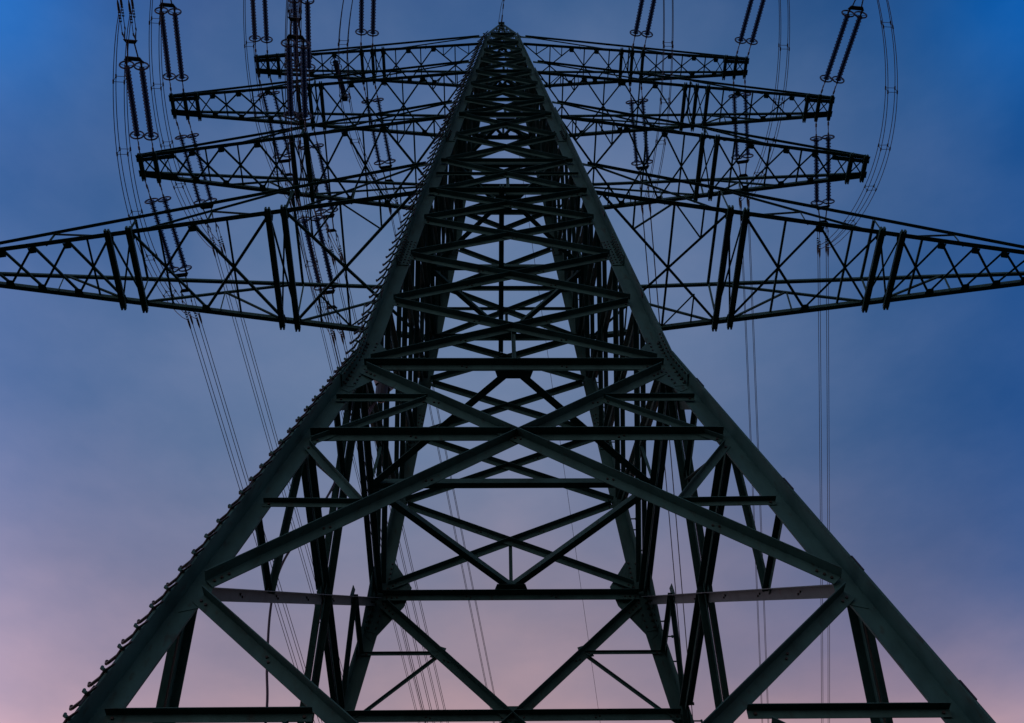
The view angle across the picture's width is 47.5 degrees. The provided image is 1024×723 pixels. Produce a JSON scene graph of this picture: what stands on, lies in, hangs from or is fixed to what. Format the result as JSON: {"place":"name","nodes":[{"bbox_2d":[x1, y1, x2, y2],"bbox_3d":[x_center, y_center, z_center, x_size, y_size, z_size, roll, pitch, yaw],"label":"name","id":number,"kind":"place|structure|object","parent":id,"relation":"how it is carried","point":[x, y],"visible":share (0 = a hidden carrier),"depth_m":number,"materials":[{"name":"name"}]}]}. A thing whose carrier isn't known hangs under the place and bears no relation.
{"place":"outdoors","nodes":[
{"label":"outdoors","id":0,"kind":"place"},
{"bbox_2d":[0,0,1023,722],"label":"sky","id":1,"kind":"structure","parent":0,"point":[116,466],"materials":[{"name":"blue"}]},
{"label":"ground","id":2,"kind":"structure","parent":0,"visible":0},
{"bbox_2d":[0,22,1023,722],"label":"transmission pylon","id":3,"kind":"object","parent":2,"relation":"on","point":[432,240],"visible":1,"depth_m":20.10,"materials":[{"name":"grey metal"}]},
{"bbox_2d":[117,0,158,153],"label":"insulator string","id":4,"kind":"object","parent":3,"relation":"attached to","point":[145,97],"visible":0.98,"depth_m":26.80,"materials":[{"name":"porcelain"},{"name":"galvanised steel"},{"name":"weathered steel"}]},
{"bbox_2d":[112,6,198,319],"bbox_3d":[-8.558,-4.042,27.407,0.650,1.680,8.305,-1,-54,0],"label":"jumper loop","id":5,"kind":"object","parent":4,"relation":"hanging from","point":[113,81],"visible":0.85,"depth_m":26.07,"materials":[{"name":"metal"}]},
{"bbox_2d":[154,0,188,93],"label":"insulator string","id":6,"kind":"object","parent":3,"relation":"attached to","point":[174,14],"visible":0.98,"depth_m":29.95,"materials":[{"name":"black ceramic"}]},
{"bbox_2d":[144,181,201,328],"bbox_3d":[-8.557,-2.692,29.547,0.680,0.350,4.140,-7,-61,4],"label":"insulator string","id":7,"kind":"object","parent":3,"relation":"attached to","point":[165,200],"visible":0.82,"depth_m":29.43,"materials":[{"name":"porcelain"},{"name":"galvanised steel"},{"name":"weathered steel"}]},
{"bbox_2d":[191,325,321,722],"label":"conductor bundle","id":8,"kind":"object","parent":7,"relation":"attached to","point":[243,474],"visible":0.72,"depth_m":32.28,"materials":[{"name":"metal"}]},
{"bbox_2d":[175,118,225,257],"bbox_3d":[-8.643,-4.822,32.423,0.680,0.350,4.140,-7,-61,4],"label":"insulator string","id":9,"kind":"object","parent":3,"relation":"attached to","point":[180,137],"visible":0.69,"depth_m":32.37,"materials":[{"name":"porcelain"},{"name":"galvanised steel"},{"name":"weathered steel"}]},
{"bbox_2d":[149,0,222,248],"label":"jumper loop","id":10,"kind":"object","parent":9,"relation":"hanging from","point":[184,183],"visible":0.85,"depth_m":29.34,"materials":[{"name":"metal"}]},
{"bbox_2d":[216,255,342,674],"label":"conductor bundle","id":11,"kind":"object","parent":9,"relation":"attached to","point":[261,409],"visible":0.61,"depth_m":35.60,"materials":[{"name":"metal"}]},
{"bbox_2d":[249,0,272,54],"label":"insulator string","id":12,"kind":"object","parent":3,"relation":"attached to","point":[266,36],"visible":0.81,"depth_m":32.68,"materials":[{"name":"black ceramic"}]},
{"bbox_2d":[257,78,300,206],"bbox_3d":[-6.897,-6.506,34.707,0.680,0.350,4.140,-7,-61,4],"label":"insulator string","id":13,"kind":"object","parent":3,"relation":"attached to","point":[275,93],"visible":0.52,"depth_m":34.55,"materials":[{"name":"porcelain"},{"name":"galvanised steel"},{"name":"weathered steel"}]},
{"bbox_2d":[243,0,290,198],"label":"jumper loop","id":14,"kind":"object","parent":13,"relation":"hanging from","point":[253,42],"visible":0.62,"depth_m":31.77,"materials":[{"name":"metal"}]},
{"bbox_2d":[292,212,424,722],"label":"conductor bundle","id":15,"kind":"object","parent":13,"relation":"attached to","point":[354,459],"visible":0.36,"depth_m":38.65,"materials":[{"name":"metal"}]},
{"bbox_2d":[281,0,312,133],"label":"insulator string","id":16,"kind":"object","parent":3,"relation":"attached to","point":[303,65],"visible":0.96,"depth_m":26.69,"materials":[{"name":"porcelain"},{"name":"galvanised steel"},{"name":"weathered steel"}]},
{"bbox_2d":[288,0,315,82],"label":"insulator string","id":17,"kind":"object","parent":3,"relation":"attached to","point":[307,3],"visible":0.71,"depth_m":29.80,"materials":[{"name":"black ceramic"}]},
{"bbox_2d":[264,402,375,722],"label":"cable","id":18,"kind":"object","parent":3,"relation":"hanging from","point":[287,554],"visible":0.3,"depth_m":15.40,"materials":[{"name":"black metal"}]},
{"bbox_2d":[297,200,344,345],"bbox_3d":[-4.853,-2.275,29.924,0.680,0.350,4.140,-7,-61,4],"label":"insulator string","id":19,"kind":"object","parent":3,"relation":"attached to","point":[304,220],"visible":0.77,"depth_m":29.75,"materials":[{"name":"porcelain"},{"name":"galvanised steel"},{"name":"weathered steel"}]},
{"bbox_2d":[284,0,341,336],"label":"jumper loop","id":20,"kind":"object","parent":19,"relation":"hanging from","point":[290,141],"visible":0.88,"depth_m":26.13,"materials":[{"name":"metal"}]},
{"bbox_2d":[335,342,434,722],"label":"conductor bundle","id":21,"kind":"object","parent":19,"relation":"attached to","point":[406,602],"visible":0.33,"depth_m":36.26,"materials":[{"name":"metal"}]},
{"bbox_2d":[301,128,343,266],"bbox_3d":[-5.282,-4.585,32.661,0.680,0.350,4.140,-7,-61,4],"label":"insulator string","id":22,"kind":"object","parent":3,"relation":"attached to","point":[318,146],"visible":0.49,"depth_m":32.78,"materials":[{"name":"porcelain"},{"name":"galvanised steel"},{"name":"weathered steel"}]},
{"bbox_2d":[290,0,341,257],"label":"jumper loop","id":23,"kind":"object","parent":22,"relation":"hanging from","point":[291,15],"visible":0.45,"depth_m":29.70,"materials":[{"name":"metal"}]},
{"bbox_2d":[334,263,448,722],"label":"conductor bundle","id":24,"kind":"object","parent":22,"relation":"attached to","point":[403,525],"visible":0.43,"depth_m":39.07,"materials":[{"name":"metal"}]},
{"bbox_2d":[330,57,349,100],"bbox_3d":[-4.862,-7.996,32.877,0.300,1.736,0.835,-35,-61,22],"label":"hanging insulator","id":25,"kind":"object","parent":3,"relation":"hanging from","point":[336,68],"visible":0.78,"depth_m":32.84,"materials":[{"name":"ceramic"}]},
{"bbox_2d":[355,0,378,47],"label":"insulator string","id":26,"kind":"object","parent":3,"relation":"attached to","point":[373,18],"visible":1,"depth_m":32.67,"materials":[{"name":"black ceramic"}]},
{"bbox_2d":[361,83,399,215],"bbox_3d":[-3.885,-6.345,34.884,0.680,0.350,4.140,-7,-61,4],"label":"insulator string","id":27,"kind":"object","parent":3,"relation":"attached to","point":[378,100],"visible":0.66,"depth_m":34.87,"materials":[{"name":"brown glazed porcelain"},{"name":"galvanised steel"},{"name":"weathered steel"}]},
{"bbox_2d":[338,0,396,202],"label":"jumper loop","id":28,"kind":"object","parent":27,"relation":"hanging from","point":[341,102],"visible":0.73,"depth_m":32.28,"materials":[{"name":"metal"}]},
{"bbox_2d":[391,212,499,722],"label":"conductor bundle","id":29,"kind":"object","parent":27,"relation":"attached to","point":[461,534],"visible":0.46,"depth_m":42.80,"materials":[{"name":"metal"}]},
{"bbox_2d":[374,380,393,402],"bbox_3d":[-2.108,0.475,18.963,0.396,0.494,0.195,37,-62,-24],"label":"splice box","id":30,"kind":"object","parent":3,"relation":"attached to","point":[381,388],"visible":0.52,"depth_m":18.88,"materials":[{"name":"metal"}]},
{"bbox_2d":[498,0,504,23],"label":"earth wire","id":31,"kind":"object","parent":3,"relation":"attached to","point":[502,11],"visible":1,"depth_m":36.09,"materials":[{"name":"metal"}]},
{"bbox_2d":[501,28,597,704],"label":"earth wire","id":32,"kind":"object","parent":3,"relation":"attached to","point":[563,464],"visible":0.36,"depth_m":46.94,"materials":[{"name":"metal"}]},
{"bbox_2d":[625,85,652,214],"bbox_3d":[3.884,-6.354,35.027,0.680,0.350,4.140,-7,-61,4],"label":"insulator string","id":33,"kind":"object","parent":3,"relation":"attached to","point":[631,105],"visible":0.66,"depth_m":34.94,"materials":[{"name":"black ceramic"}]},
{"bbox_2d":[642,0,673,207],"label":"jumper loop","id":34,"kind":"object","parent":33,"relation":"hanging from","point":[669,98],"visible":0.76,"depth_m":31.99,"materials":[{"name":"metal"}]},
{"bbox_2d":[642,215,692,716],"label":"conductor bundle","id":35,"kind":"object","parent":33,"relation":"attached to","point":[670,453],"visible":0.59,"depth_m":41.27,"materials":[{"name":"metal"}]},
{"bbox_2d":[630,0,655,50],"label":"insulator string","id":36,"kind":"object","parent":3,"relation":"attached to","point":[638,19],"visible":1,"depth_m":32.79,"materials":[{"name":"black ceramic"}]},
{"bbox_2d":[728,77,753,209],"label":"insulator string","id":37,"kind":"object","parent":3,"relation":"attached to","point":[746,127],"visible":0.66,"depth_m":34.94,"materials":[{"name":"black ceramic"}]},
{"bbox_2d":[740,206,767,719],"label":"conductor bundle","id":38,"kind":"object","parent":37,"relation":"attached to","point":[756,424],"visible":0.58,"depth_m":39.16,"materials":[{"name":"metal"}]},
{"bbox_2d":[739,0,789,199],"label":"jumper loop","id":39,"kind":"object","parent":37,"relation":"hanging from","point":[779,44],"visible":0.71,"depth_m":32.11,"materials":[{"name":"metal"}]},
{"bbox_2d":[735,0,765,56],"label":"insulator string","id":40,"kind":"object","parent":3,"relation":"attached to","point":[746,20],"visible":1,"depth_m":32.87,"materials":[{"name":"black ceramic"}]},
{"bbox_2d":[810,119,834,257],"bbox_3d":[8.734,-4.843,32.745,0.680,0.350,4.140,-7,-61,4],"label":"insulator string","id":41,"kind":"object","parent":3,"relation":"attached to","point":[828,138],"visible":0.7,"depth_m":32.70,"materials":[{"name":"black ceramic"}]},
{"bbox_2d":[818,254,829,722],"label":"conductor bundle","id":42,"kind":"object","parent":41,"relation":"attached to","point":[827,453],"visible":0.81,"depth_m":36.90,"materials":[{"name":"metal"}]},
{"bbox_2d":[818,0,897,248],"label":"jumper loop","id":43,"kind":"object","parent":41,"relation":"hanging from","point":[888,92],"visible":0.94,"depth_m":29.78,"materials":[{"name":"metal"}]},
{"bbox_2d":[820,0,866,95],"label":"insulator string","id":44,"kind":"object","parent":3,"relation":"attached to","point":[847,16],"visible":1,"depth_m":30.24,"materials":[{"name":"brown glazed porcelain"},{"name":"galvanised steel"},{"name":"weathered steel"}]}
]}

